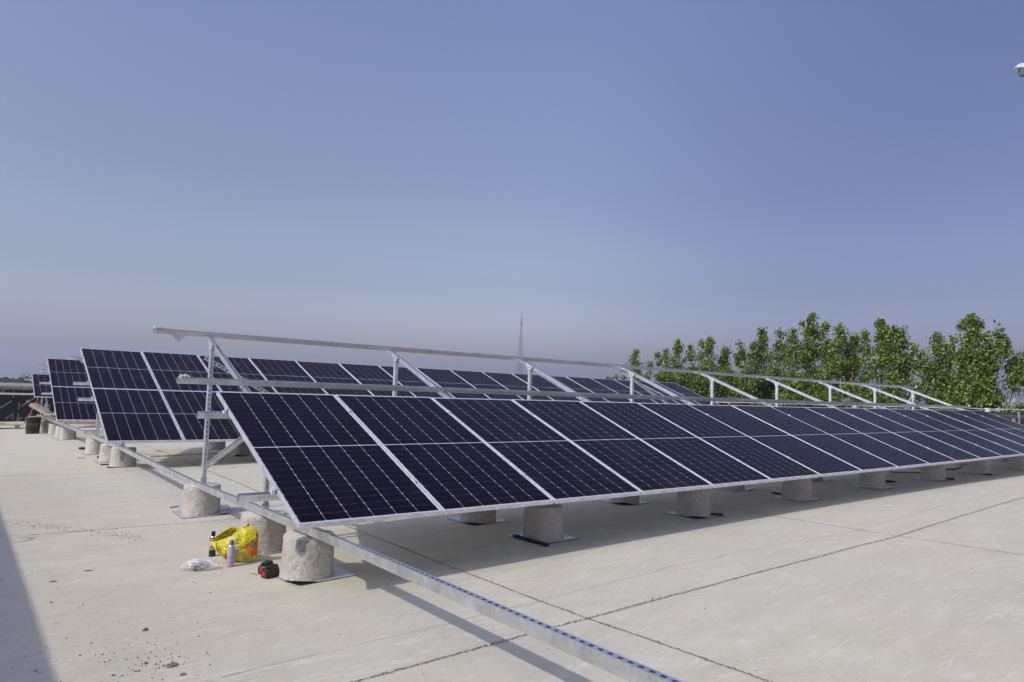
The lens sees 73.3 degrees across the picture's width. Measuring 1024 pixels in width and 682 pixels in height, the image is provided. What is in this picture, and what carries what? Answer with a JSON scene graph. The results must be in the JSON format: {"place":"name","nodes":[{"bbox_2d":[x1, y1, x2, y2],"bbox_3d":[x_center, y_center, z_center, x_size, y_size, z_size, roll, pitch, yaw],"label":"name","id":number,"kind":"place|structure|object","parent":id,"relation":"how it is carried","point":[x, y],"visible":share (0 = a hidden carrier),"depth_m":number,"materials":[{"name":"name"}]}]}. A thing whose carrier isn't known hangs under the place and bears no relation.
{"place":"outdoors","nodes":[
{"label":"outdoors","id":0,"kind":"place"},
{"bbox_2d":[0,0,1023,407],"label":"sky","id":1,"kind":"structure","parent":0,"point":[619,177],"materials":[{"name":"blue"}]},
{"label":"ground","id":2,"kind":"structure","parent":0,"visible":0},
{"bbox_2d":[0,375,976,408],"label":"woodland","id":3,"kind":"object","parent":2,"relation":"on","point":[12,380],"visible":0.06,"depth_m":215.96,"materials":[{"name":"green plant"}]},
{"bbox_2d":[0,421,1023,681],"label":"roof deck","id":4,"kind":"structure","parent":2,"relation":"on","point":[746,591],"depth_m":5.00,"materials":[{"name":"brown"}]},
{"bbox_2d":[0,378,49,419],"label":"mounting rack","id":5,"kind":"object","parent":4,"relation":"on","point":[46,405],"visible":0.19,"depth_m":24.35,"materials":[{"name":"metal"}]},
{"bbox_2d":[32,374,52,397],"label":"solar panel","id":6,"kind":"object","parent":5,"relation":"attached to","point":[38,388],"visible":0.49,"depth_m":25.26,"materials":[{"name":"black"}]},
{"bbox_2d":[0,382,55,421],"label":"parapet wall","id":7,"kind":"structure","parent":4,"relation":"on","point":[15,408],"depth_m":29.61,"materials":[{"name":"concrete"}]},
{"bbox_2d":[25,417,41,433],"bbox_3d":[-14.954,2.633,21.476,0.434,0.512,0.446,6,-6,-38],"label":"bucket","id":8,"kind":"object","parent":4,"relation":"on","point":[33,424],"visible":0.96,"depth_m":21.34,"materials":[{"name":"black plastic"}]},
{"bbox_2d":[172,508,228,518],"bbox_3d":[-3.448,1.896,7.633,0.500,0.037,0.500,6,-6,-38],"label":"foil mat","id":9,"kind":"object","parent":4,"relation":"on","point":[179,514],"visible":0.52,"depth_m":7.51,"materials":[{"name":"silver"}]},
{"bbox_2d":[181,482,220,515],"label":"concrete pier","id":10,"kind":"structure","parent":9,"relation":"on","point":[197,501],"depth_m":7.48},
{"bbox_2d":[208,531,215,556],"bbox_3d":[-2.518,1.705,5.787,0.056,0.205,0.056,-1,-6,29],"label":"spray can","id":11,"kind":"object","parent":4,"relation":"on","point":[212,552],"visible":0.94,"depth_m":5.76,"materials":[{"name":"green metal"}]},
{"bbox_2d":[226,540,234,566],"bbox_3d":[-2.237,1.690,5.477,0.057,0.205,0.057,-1,-6,29],"label":"spray can","id":12,"kind":"object","parent":4,"relation":"on","point":[230,554],"visible":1,"depth_m":5.46,"materials":[{"name":"silver metal"}]},
{"bbox_2d":[211,524,257,561],"bbox_3d":[-2.266,1.642,5.610,0.388,0.304,0.164,2,-5,0],"label":"woven sack","id":13,"kind":"object","parent":4,"relation":"on","point":[245,538],"visible":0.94,"depth_m":5.58,"materials":[{"name":"yellow"}]},
{"bbox_2d":[257,550,281,555],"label":"foil mat","id":14,"kind":"object","parent":4,"relation":"on","point":[280,551],"visible":0.09,"depth_m":5.88,"materials":[{"name":"silver"}]},
{"bbox_2d":[240,509,285,553],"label":"concrete pier","id":15,"kind":"structure","parent":14,"relation":"on","point":[271,533],"depth_m":5.92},
{"bbox_2d":[261,563,278,578],"bbox_3d":[-1.823,1.735,5.184,0.071,0.091,0.117,-2,-6,35],"label":"tool battery","id":16,"kind":"object","parent":4,"relation":"on","point":[270,571],"visible":1,"depth_m":5.16,"materials":[{"name":"black plastic"}]},
{"bbox_2d":[276,565,355,581],"bbox_3d":[-1.537,1.774,5.285,0.509,0.042,0.509,6,-6,-38],"label":"foil mat","id":17,"kind":"object","parent":4,"relation":"on","point":[339,572],"visible":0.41,"depth_m":5.24,"materials":[{"name":"silver"}]},
{"bbox_2d":[279,530,333,581],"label":"concrete pier","id":18,"kind":"structure","parent":17,"relation":"on","point":[304,557],"depth_m":5.10,"materials":[{"name":"concrete"}]},
{"bbox_2d":[153,325,1016,534],"bbox_3d":[4.948,1.356,12.356,20.108,1.815,3.746,6,-6,-38],"label":"mounting rack","id":19,"kind":"object","parent":18,"relation":"on","point":[265,496],"visible":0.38,"depth_m":9.05,"materials":[{"name":"metal"}]},
{"bbox_2d":[216,391,441,528],"bbox_3d":[-1.626,0.901,5.805,1.134,0.037,2.279,5,16,-38],"label":"solar panel","id":20,"kind":"object","parent":19,"relation":"attached to","point":[323,460],"visible":1,"depth_m":5.57,"materials":[{"name":"black"}]},
{"bbox_2d":[37,414,682,681],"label":"base beam","id":21,"kind":"structure","parent":19,"relation":"attached to","point":[620,666],"depth_m":3.50,"materials":[{"name":"metal"}]},
{"bbox_2d":[29,403,51,413],"bbox_3d":[-14.311,2.064,20.876,0.592,0.350,0.240,1,-5,8],"label":"timber plank","id":22,"kind":"object","parent":21,"relation":"on","point":[39,408],"visible":0.87,"depth_m":20.79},
{"bbox_2d":[335,395,553,514],"bbox_3d":[-0.723,0.986,6.519,1.134,0.037,2.279,5,16,-38],"label":"solar panel","id":23,"kind":"object","parent":19,"relation":"attached to","point":[449,462],"visible":0.89,"depth_m":6.31,"materials":[{"name":"black"}]},
{"bbox_2d":[432,397,641,503],"bbox_3d":[0.179,1.071,7.233,1.134,0.035,2.279,5,16,-38],"label":"solar panel","id":24,"kind":"object","parent":19,"relation":"attached to","point":[556,467],"visible":0.91,"depth_m":7.04,"materials":[{"name":"black"}]},
{"bbox_2d":[512,399,712,494],"bbox_3d":[1.082,1.153,7.946,1.134,0.037,2.279,5,16,-38],"label":"solar panel","id":25,"kind":"object","parent":19,"relation":"attached to","point":[644,468],"visible":0.91,"depth_m":7.77,"materials":[{"name":"black"}]},
{"bbox_2d":[580,401,771,487],"bbox_3d":[1.985,1.237,8.660,1.134,0.035,2.279,5,16,-38],"label":"solar panel","id":26,"kind":"object","parent":19,"relation":"attached to","point":[715,467],"visible":0.94,"depth_m":8.50,"materials":[{"name":"black"}]},
{"bbox_2d":[639,403,820,481],"bbox_3d":[2.887,1.321,9.374,1.134,0.037,2.279,5,16,-38],"label":"solar panel","id":27,"kind":"object","parent":19,"relation":"attached to","point":[768,462],"visible":0.91,"depth_m":9.22,"materials":[{"name":"black"}]},
{"bbox_2d":[688,404,861,476],"bbox_3d":[3.788,1.407,10.089,1.134,0.035,2.279,5,16,-38],"label":"solar panel","id":28,"kind":"object","parent":19,"relation":"attached to","point":[817,460],"visible":0.89,"depth_m":9.94,"materials":[{"name":"black"}]},
{"bbox_2d":[731,405,898,472],"bbox_3d":[4.692,1.486,10.803,1.134,0.035,2.279,5,16,-38],"label":"solar panel","id":29,"kind":"object","parent":19,"relation":"attached to","point":[856,457],"visible":0.94,"depth_m":10.67,"materials":[{"name":"black"}]},
{"bbox_2d":[771,406,929,468],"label":"solar panel","id":30,"kind":"object","parent":19,"relation":"attached to","point":[900,459],"visible":0.88,"depth_m":11.38,"materials":[{"name":"black"}]},
{"bbox_2d":[805,407,956,465],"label":"solar panel","id":31,"kind":"object","parent":19,"relation":"attached to","point":[919,451],"visible":0.92,"depth_m":12.12,"materials":[{"name":"black"}]},
{"bbox_2d":[836,408,981,462],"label":"solar panel","id":32,"kind":"object","parent":19,"relation":"attached to","point":[941,447],"visible":0.92,"depth_m":12.83,"materials":[{"name":"black"}]},
{"bbox_2d":[863,408,1003,459],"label":"solar panel","id":33,"kind":"object","parent":19,"relation":"attached to","point":[955,441],"visible":0.88,"depth_m":13.56,"materials":[{"name":"black"}]},
{"bbox_2d":[889,409,1022,457],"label":"solar panel","id":34,"kind":"object","parent":19,"relation":"attached to","point":[965,435],"visible":0.89,"depth_m":14.27,"materials":[{"name":"black"}]},
{"bbox_2d":[911,409,1023,454],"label":"solar panel","id":35,"kind":"object","parent":19,"relation":"attached to","point":[1004,442],"visible":0.85,"depth_m":15.07,"materials":[{"name":"black"}]},
{"bbox_2d":[932,410,1023,445],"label":"solar panel","id":36,"kind":"object","parent":19,"relation":"attached to","point":[986,427],"visible":0.87,"depth_m":15.93,"materials":[{"name":"black"}]},
{"bbox_2d":[951,410,1023,437],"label":"solar panel","id":37,"kind":"object","parent":19,"relation":"attached to","point":[999,425],"visible":0.83,"depth_m":16.80,"materials":[{"name":"black"}]},
{"bbox_2d":[967,410,1023,430],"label":"solar panel","id":38,"kind":"object","parent":19,"relation":"attached to","point":[1000,419],"visible":0.78,"depth_m":17.66,"materials":[{"name":"black"}]},
{"bbox_2d":[448,516,509,523],"bbox_3d":[-0.371,1.947,7.536,0.493,0.032,0.493,6,-6,-38],"label":"foil mat","id":39,"kind":"object","parent":4,"relation":"on","point":[496,521],"visible":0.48,"depth_m":7.50,"materials":[{"name":"silver"}]},
{"bbox_2d":[460,510,495,522],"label":"concrete pier","id":40,"kind":"structure","parent":39,"relation":"on","point":[488,516],"depth_m":7.35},
{"bbox_2d":[1,443,1020,681],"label":"concrete crumbs","id":41,"kind":"object","parent":4,"relation":"on","point":[210,592],"visible":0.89,"depth_m":4.60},
{"bbox_2d":[509,533,576,542],"bbox_3d":[0.297,1.910,6.701,0.508,0.018,0.508,6,-6,-38],"label":"foil mat","id":42,"kind":"object","parent":4,"relation":"on","point":[566,537],"visible":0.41,"depth_m":6.65,"materials":[{"name":"silver"}]},
{"bbox_2d":[512,534,548,546],"bbox_3d":[0.172,1.882,6.503,0.052,0.030,0.504,6,-6,-38],"label":"bitumen flap","id":43,"kind":"object","parent":42,"relation":"on","point":[531,540],"visible":1,"depth_m":6.49,"materials":[{"name":"black"}]},
{"bbox_2d":[523,503,563,541],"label":"concrete pier","id":44,"kind":"structure","parent":42,"relation":"on","point":[543,523],"depth_m":6.55,"materials":[{"name":"concrete"}]},
{"bbox_2d":[599,499,650,503],"bbox_3d":[1.462,2.077,8.968,0.490,0.042,0.490,5,-6,-34],"label":"foil mat","id":45,"kind":"object","parent":4,"relation":"on","point":[640,501],"visible":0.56,"depth_m":8.91,"materials":[{"name":"silver"}]},
{"bbox_2d":[609,495,639,503],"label":"concrete pier","id":46,"kind":"structure","parent":45,"relation":"on","point":[632,499],"depth_m":8.80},
{"bbox_2d":[665,511,724,517],"bbox_3d":[2.159,2.036,8.139,0.490,0.037,0.490,5,-6,-35],"label":"foil mat","id":47,"kind":"object","parent":4,"relation":"on","point":[675,513],"visible":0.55,"depth_m":8.01,"materials":[{"name":"silver"}]},
{"bbox_2d":[676,488,710,516],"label":"concrete pier","id":48,"kind":"structure","parent":47,"relation":"on","point":[693,502],"depth_m":7.99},
{"bbox_2d":[772,496,819,501],"bbox_3d":[3.970,2.174,9.597,0.503,0.052,0.503,6,-6,-38],"label":"foil mat","id":49,"kind":"object","parent":4,"relation":"on","point":[780,497],"visible":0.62,"depth_m":9.51,"materials":[{"name":"silver"}]},
{"bbox_2d":[781,478,811,500],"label":"concrete pier","id":50,"kind":"structure","parent":49,"relation":"on","point":[799,489],"depth_m":9.43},
{"bbox_2d":[719,404,1023,424],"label":"parapet wall","id":51,"kind":"structure","parent":4,"relation":"on","point":[1015,417],"depth_m":21.59,"materials":[{"name":"grey"}]},
{"bbox_3d":[15.368,2.331,22.224,0.080,0.325,0.160,6,-6,-38],"label":"rope post","id":52,"kind":"object","parent":51,"relation":"attached to","visible":0},
{"bbox_2d":[714,401,1021,411],"bbox_3d":[12.872,2.421,25.368,0.098,0.287,38.800,6,-6,-38],"label":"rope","id":53,"kind":"object","parent":52,"relation":"attached to","point":[997,409],"visible":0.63,"depth_m":24.54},
{"bbox_2d":[852,485,891,489],"bbox_3d":[5.788,2.344,11.072,0.496,0.024,0.496,6,-6,-38],"label":"foil mat","id":54,"kind":"object","parent":4,"relation":"on","point":[871,488],"visible":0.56,"depth_m":10.97,"materials":[{"name":"silver"}]},
{"bbox_2d":[858,470,885,488],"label":"concrete pier","id":55,"kind":"structure","parent":54,"relation":"on","point":[875,480],"depth_m":10.90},
{"bbox_2d":[620,348,653,380],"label":"poplar tree","id":56,"kind":"object","parent":2,"relation":"on","point":[634,356],"visible":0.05,"depth_m":41.24,"materials":[{"name":"green plant"}]},
{"bbox_2d":[652,339,706,390],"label":"poplar tree","id":57,"kind":"object","parent":2,"relation":"on","point":[666,376],"visible":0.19,"depth_m":38.64,"materials":[{"name":"green plant"}]},
{"bbox_2d":[678,336,733,403],"bbox_3d":[10.262,7.439,35.989,3.260,15.628,3.550,6,-6,-38],"label":"poplar tree","id":58,"kind":"object","parent":2,"relation":"on","point":[695,384],"visible":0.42,"depth_m":36.31,"materials":[{"name":"green plant"}]},
{"bbox_2d":[704,345,740,404],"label":"poplar tree","id":59,"kind":"object","parent":2,"relation":"on","point":[723,358],"visible":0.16,"depth_m":36.74,"materials":[{"name":"green plant"}]},
{"bbox_2d":[716,337,784,405],"bbox_3d":[11.806,7.452,33.999,3.353,15.361,3.334,6,-6,-38],"label":"poplar tree","id":60,"kind":"object","parent":2,"relation":"on","point":[754,363],"visible":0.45,"depth_m":34.34,"materials":[{"name":"green plant"}]},
{"bbox_2d":[739,326,788,405],"bbox_3d":[12.677,7.170,33.722,3.256,15.927,3.430,6,-6,-38],"label":"poplar tree","id":61,"kind":"object","parent":2,"relation":"on","point":[763,349],"visible":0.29,"depth_m":33.93,"materials":[{"name":"green plant"}]},
{"bbox_2d":[778,327,822,406],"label":"poplar tree","id":62,"kind":"object","parent":2,"relation":"on","point":[790,351],"visible":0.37,"depth_m":31.90,"materials":[{"name":"green plant"}]},
{"bbox_2d":[791,311,843,405],"bbox_3d":[14.003,6.766,31.386,3.110,16.411,3.294,6,-6,-38],"label":"poplar tree","id":63,"kind":"object","parent":2,"relation":"on","point":[811,333],"visible":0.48,"depth_m":31.73,"materials":[{"name":"green plant"}]},
{"bbox_2d":[807,322,854,407],"bbox_3d":[14.387,6.980,29.968,3.217,15.766,3.200,6,-6,-38],"label":"poplar tree","id":64,"kind":"object","parent":2,"relation":"on","point":[836,363],"visible":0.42,"depth_m":30.37,"materials":[{"name":"green plant"}]},
{"bbox_2d":[836,332,869,407],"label":"poplar tree","id":65,"kind":"object","parent":2,"relation":"on","point":[852,345],"visible":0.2,"depth_m":30.45,"materials":[{"name":"green plant"}]},
{"bbox_2d":[844,318,897,407],"bbox_3d":[15.299,6.893,28.809,3.199,15.799,3.377,6,-6,-38],"label":"poplar tree","id":66,"kind":"object","parent":2,"relation":"on","point":[883,333],"visible":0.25,"depth_m":29.22,"materials":[{"name":"green plant"}]},
{"bbox_2d":[863,324,937,409],"bbox_3d":[15.804,6.959,27.372,3.256,15.448,3.500,6,-6,-38],"label":"poplar tree","id":67,"kind":"object","parent":2,"relation":"on","point":[901,361],"visible":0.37,"depth_m":27.67,"materials":[{"name":"green plant"}]},
{"bbox_2d":[922,331,964,409],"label":"poplar tree","id":68,"kind":"object","parent":2,"relation":"on","point":[939,363],"visible":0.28,"depth_m":27.17,"materials":[{"name":"green plant"}]},
{"bbox_2d":[932,313,1014,411],"bbox_3d":[16.971,6.717,25.126,3.326,15.625,3.281,6,-6,-38],"label":"poplar tree","id":69,"kind":"object","parent":2,"relation":"on","point":[970,340],"visible":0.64,"depth_m":25.39,"materials":[{"name":"green plant"}]},
{"bbox_2d":[970,348,1023,411],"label":"poplar tree","id":70,"kind":"object","parent":2,"relation":"on","point":[1013,373],"visible":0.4,"depth_m":24.57,"materials":[{"name":"green plant"}]},
{"bbox_3d":[-2.437,1.734,5.356,0.290,0.091,0.126,2,-5,-7],"label":"plastic bag","id":71,"kind":"object","parent":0,"visible":0},
{"bbox_2d":[191,560,208,570],"bbox_3d":[-2.437,1.753,5.367,0.055,0.055,0.137,0,-5,24],"label":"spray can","id":72,"kind":"object","parent":71,"relation":"in","point":[199,565],"visible":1,"depth_m":5.35,"materials":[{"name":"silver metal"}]},
{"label":"foil mat","id":73,"kind":"object","parent":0,"visible":0},
{"bbox_2d":[920,464,945,480],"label":"concrete pier","id":74,"kind":"structure","parent":73,"relation":"on","point":[935,472],"depth_m":12.36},
{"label":"foil mat","id":75,"kind":"object","parent":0,"visible":0},
{"bbox_2d":[967,459,990,473],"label":"concrete pier","id":76,"kind":"structure","parent":75,"relation":"on","point":[979,467],"depth_m":13.80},
{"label":"foil mat","id":77,"kind":"object","parent":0,"visible":0},
{"bbox_2d":[1007,455,1023,469],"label":"concrete pier","id":78,"kind":"structure","parent":77,"relation":"on","point":[1015,462],"depth_m":15.27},
{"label":"foil mat","id":79,"kind":"object","parent":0,"visible":0},
{"bbox_2d":[109,447,135,466],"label":"concrete pier","id":80,"kind":"structure","parent":79,"relation":"on","point":[119,458],"depth_m":11.55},
{"bbox_2d":[68,355,717,447],"bbox_3d":[-0.077,1.774,18.697,20.098,1.694,3.744,6,-6,-38],"label":"mounting rack","id":81,"kind":"object","parent":80,"relation":"on","point":[99,425],"visible":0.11,"depth_m":12.88,"materials":[{"name":"metal"}]},
{"bbox_2d":[80,348,158,389],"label":"solar panel","id":82,"kind":"object","parent":81,"relation":"attached to","point":[113,369],"visible":1,"depth_m":13.81,"materials":[{"name":"black"}]},
{"bbox_2d":[92,388,183,442],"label":"solar panel","id":83,"kind":"object","parent":81,"relation":"attached to","point":[133,416],"visible":1,"depth_m":12.03,"materials":[{"name":"black"}]},
{"bbox_2d":[142,351,219,391],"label":"solar panel","id":84,"kind":"object","parent":81,"relation":"attached to","point":[166,369],"visible":0.75,"depth_m":14.64,"materials":[{"name":"black"}]},
{"bbox_2d":[161,390,240,441],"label":"solar panel","id":85,"kind":"object","parent":81,"relation":"attached to","point":[184,407],"visible":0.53,"depth_m":12.63,"materials":[{"name":"black"}]},
{"bbox_2d":[198,355,276,392],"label":"solar panel","id":86,"kind":"object","parent":81,"relation":"attached to","point":[246,368],"visible":0.45,"depth_m":15.43,"materials":[{"name":"black"}]},
{"bbox_2d":[249,358,326,393],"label":"solar panel","id":87,"kind":"object","parent":81,"relation":"attached to","point":[280,370],"visible":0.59,"depth_m":16.14,"materials":[{"name":"black"}]},
{"bbox_2d":[296,361,371,394],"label":"solar panel","id":88,"kind":"object","parent":81,"relation":"attached to","point":[323,372],"visible":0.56,"depth_m":16.86,"materials":[{"name":"black"}]},
{"bbox_2d":[339,363,415,396],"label":"solar panel","id":89,"kind":"object","parent":81,"relation":"attached to","point":[369,374],"visible":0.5,"depth_m":17.58,"materials":[{"name":"black"}]},
{"bbox_2d":[379,366,453,397],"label":"solar panel","id":90,"kind":"object","parent":81,"relation":"attached to","point":[407,377],"visible":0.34,"depth_m":18.17,"materials":[{"name":"blue"}]},
{"bbox_2d":[416,368,489,398],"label":"solar panel","id":91,"kind":"object","parent":81,"relation":"attached to","point":[445,378],"visible":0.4,"depth_m":19.00,"materials":[{"name":"blue"}]},
{"bbox_2d":[451,370,521,399],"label":"solar panel","id":92,"kind":"object","parent":81,"relation":"attached to","point":[478,380],"visible":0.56,"depth_m":19.73,"materials":[{"name":"blue"}]},
{"bbox_2d":[483,372,552,399],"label":"solar panel","id":93,"kind":"object","parent":81,"relation":"attached to","point":[509,381],"visible":0.59,"depth_m":20.48,"materials":[{"name":"blue"}]},
{"bbox_2d":[512,373,581,400],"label":"solar panel","id":94,"kind":"object","parent":81,"relation":"attached to","point":[540,383],"visible":0.57,"depth_m":21.14,"materials":[{"name":"blue"}]},
{"bbox_2d":[540,375,608,401],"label":"solar panel","id":95,"kind":"object","parent":81,"relation":"attached to","point":[571,384],"visible":0.56,"depth_m":21.98,"materials":[{"name":"blue"}]},
{"bbox_2d":[567,377,629,401],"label":"solar panel","id":96,"kind":"object","parent":81,"relation":"attached to","point":[592,385],"visible":0.59,"depth_m":22.60,"materials":[{"name":"blue"}]},
{"bbox_2d":[591,378,656,402],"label":"solar panel","id":97,"kind":"object","parent":81,"relation":"attached to","point":[616,386],"visible":0.57,"depth_m":23.34,"materials":[{"name":"blue"}]},
{"bbox_2d":[614,379,678,403],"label":"solar panel","id":98,"kind":"object","parent":81,"relation":"attached to","point":[639,389],"visible":0.36,"depth_m":23.97,"materials":[{"name":"blue"}]},
{"bbox_2d":[638,381,700,404],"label":"solar panel","id":99,"kind":"object","parent":81,"relation":"attached to","point":[658,390],"visible":0.35,"depth_m":24.65,"materials":[{"name":"blue"}]},
{"bbox_2d":[657,382,718,404],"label":"solar panel","id":100,"kind":"object","parent":81,"relation":"attached to","point":[680,389],"visible":0.53,"depth_m":25.49,"materials":[{"name":"blue"}]},
{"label":"foil mat","id":101,"kind":"object","parent":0,"visible":0},
{"bbox_2d":[98,443,120,461],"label":"concrete pier","id":102,"kind":"structure","parent":101,"relation":"on","point":[105,453],"depth_m":12.32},
{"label":"foil mat","id":103,"kind":"object","parent":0,"visible":0},
{"bbox_2d":[84,438,104,454],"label":"concrete pier","id":104,"kind":"structure","parent":103,"relation":"on","point":[92,445],"depth_m":13.85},
{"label":"foil mat","id":105,"kind":"object","parent":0,"visible":0},
{"bbox_2d":[233,441,249,455],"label":"concrete pier","id":106,"kind":"structure","parent":105,"relation":"on","point":[242,448],"depth_m":13.74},
{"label":"foil mat","id":107,"kind":"object","parent":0,"visible":0},
{"bbox_2d":[208,442,225,448],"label":"concrete pier","id":108,"kind":"structure","parent":107,"relation":"on","point":[216,445],"depth_m":15.30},
{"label":"foil mat","id":109,"kind":"object","parent":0,"visible":0},
{"bbox_2d":[59,427,75,439],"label":"concrete pier","id":110,"kind":"structure","parent":109,"relation":"on","point":[66,433],"depth_m":18.64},
{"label":"foil mat","id":111,"kind":"object","parent":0,"visible":0},
{"bbox_2d":[48,424,60,434],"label":"concrete pier","id":112,"kind":"structure","parent":111,"relation":"on","point":[51,429],"depth_m":20.95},
{"bbox_2d":[38,363,69,427],"bbox_3d":[-11.386,1.709,21.308,5.371,1.859,3.715,6,-6,-38],"label":"mounting rack","id":113,"kind":"object","parent":112,"relation":"on","point":[46,393],"visible":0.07,"depth_m":19.52,"materials":[{"name":"metal"}]},
{"bbox_2d":[47,358,90,387],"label":"solar panel","id":114,"kind":"object","parent":113,"relation":"attached to","point":[65,372],"visible":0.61,"depth_m":20.98,"materials":[{"name":"blue"}]},
{"bbox_2d":[51,386,99,420],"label":"solar panel","id":115,"kind":"object","parent":113,"relation":"attached to","point":[68,406],"visible":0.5,"depth_m":19.17,"materials":[{"name":"blue"}]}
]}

